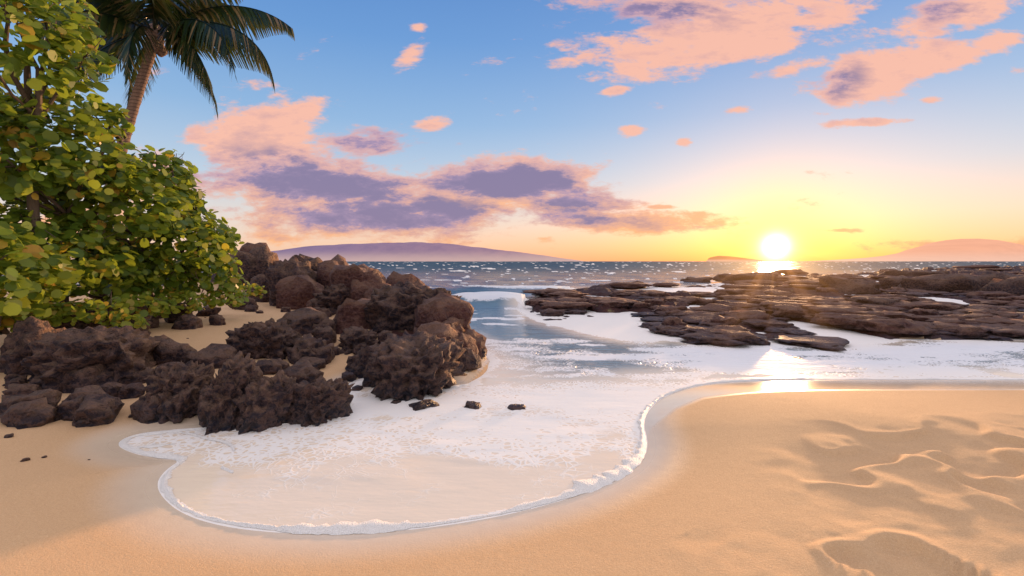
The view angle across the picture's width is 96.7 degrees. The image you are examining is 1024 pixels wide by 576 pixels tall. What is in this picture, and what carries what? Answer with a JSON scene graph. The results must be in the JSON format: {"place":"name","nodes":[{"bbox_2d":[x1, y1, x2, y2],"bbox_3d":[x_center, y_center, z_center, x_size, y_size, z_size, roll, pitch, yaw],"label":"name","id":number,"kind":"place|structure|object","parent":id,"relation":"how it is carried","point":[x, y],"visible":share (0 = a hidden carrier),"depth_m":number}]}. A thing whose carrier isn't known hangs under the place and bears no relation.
{"place":"outdoors","nodes":[
{"label":"outdoors","id":0,"kind":"place"},
{"bbox_2d":[271,242,579,260],"bbox_3d":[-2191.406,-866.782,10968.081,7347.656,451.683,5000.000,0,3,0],"label":"distant island","id":1,"kind":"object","parent":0,"point":[414,251],"visible":0.81,"depth_m":8861.05},
{"bbox_2d":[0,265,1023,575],"bbox_3d":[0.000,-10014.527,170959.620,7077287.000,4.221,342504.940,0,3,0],"label":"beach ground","id":2,"kind":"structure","parent":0,"point":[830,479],"depth_m":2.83},
{"bbox_2d":[0,0,266,334],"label":"sea grape","id":3,"kind":"object","parent":2,"relation":"on","point":[32,264],"depth_m":6.81},
{"bbox_2d":[2,317,293,461],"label":"beach pebbles","id":4,"kind":"object","parent":2,"relation":"on","point":[11,435],"visible":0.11,"depth_m":3.86},
{"bbox_2d":[41,0,294,290],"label":"palm","id":5,"kind":"object","parent":2,"relation":"on","point":[188,30],"depth_m":15.06},
{"bbox_2d":[0,244,1023,435],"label":"lava rocks","id":6,"kind":"object","parent":2,"relation":"on","point":[99,372],"visible":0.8,"depth_m":5.34},
{"bbox_2d":[215,242,1023,358],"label":"reef rocks","id":7,"kind":"object","parent":2,"relation":"on","point":[441,314],"visible":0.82,"depth_m":11.79},
{"bbox_2d":[0,0,1023,260],"label":"sky","id":8,"kind":"structure","parent":0,"point":[582,130]},
{"bbox_2d":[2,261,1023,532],"bbox_3d":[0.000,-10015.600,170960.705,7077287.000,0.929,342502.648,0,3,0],"label":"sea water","id":9,"kind":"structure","parent":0,"point":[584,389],"depth_m":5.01},
{"bbox_2d":[119,371,1023,534],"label":"sea foam","id":10,"kind":"object","parent":9,"relation":"on","point":[595,482],"visible":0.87,"depth_m":3.19},
{"bbox_2d":[707,256,762,260],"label":"distant island","id":11,"kind":"structure","parent":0,"point":[722,258],"depth_m":4635.17},
{"bbox_2d":[822,239,1023,260],"bbox_3d":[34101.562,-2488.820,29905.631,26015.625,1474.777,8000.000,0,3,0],"label":"island","id":12,"kind":"structure","parent":0,"point":[972,250],"depth_m":27552.86}
]}

